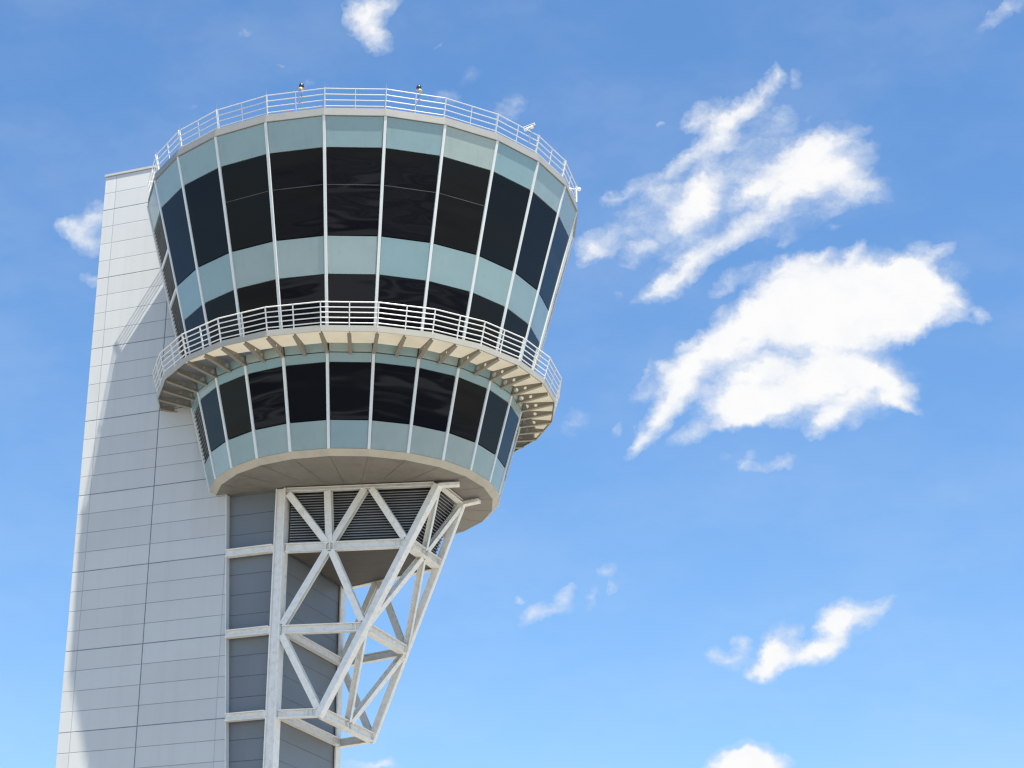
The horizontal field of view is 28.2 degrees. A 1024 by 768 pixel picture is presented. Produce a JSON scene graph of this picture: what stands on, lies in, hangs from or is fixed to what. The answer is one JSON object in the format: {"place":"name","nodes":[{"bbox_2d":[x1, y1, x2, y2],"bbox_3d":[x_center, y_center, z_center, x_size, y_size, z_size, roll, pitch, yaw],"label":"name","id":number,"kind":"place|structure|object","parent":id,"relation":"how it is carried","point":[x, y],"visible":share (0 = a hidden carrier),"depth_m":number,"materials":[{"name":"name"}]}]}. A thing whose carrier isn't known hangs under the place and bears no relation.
{"place":"outdoors","nodes":[
{"label":"outdoors","id":0,"kind":"place"},
{"bbox_2d":[0,0,1023,767],"label":"sky","id":1,"kind":"structure","parent":0,"point":[768,512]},
{"label":"ground","id":2,"kind":"structure","parent":0,"visible":0},
{"bbox_2d":[56,83,577,767],"bbox_3d":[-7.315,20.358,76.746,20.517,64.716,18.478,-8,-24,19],"label":"control tower","id":3,"kind":"structure","parent":2,"relation":"on","point":[318,387],"depth_m":80.02,"materials":[{"name":"metal"}]},
{"bbox_2d":[298,83,303,102],"bbox_3d":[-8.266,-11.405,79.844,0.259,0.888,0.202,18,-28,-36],"label":"security camera","id":4,"kind":"object","parent":3,"relation":"attached to","point":[301,87],"visible":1,"depth_m":79.82,"materials":[{"name":"metal"}]},
{"bbox_2d":[416,85,421,103],"bbox_3d":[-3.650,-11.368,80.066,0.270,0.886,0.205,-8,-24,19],"label":"security camera","id":5,"kind":"object","parent":3,"relation":"attached to","point":[418,88],"visible":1,"depth_m":80.06,"materials":[{"name":"metal"}]},
{"bbox_2d":[523,123,534,143],"bbox_3d":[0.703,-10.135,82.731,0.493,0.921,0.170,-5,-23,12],"label":"security camera","id":6,"kind":"object","parent":3,"relation":"attached to","point":[530,127],"visible":1,"depth_m":82.78,"materials":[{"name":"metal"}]},
{"bbox_2d":[570,187,580,201],"bbox_3d":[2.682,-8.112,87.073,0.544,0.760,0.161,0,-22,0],"label":"security camera","id":7,"kind":"object","parent":3,"relation":"attached to","point":[578,188],"visible":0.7,"depth_m":87.09,"materials":[{"name":"white plastic"}]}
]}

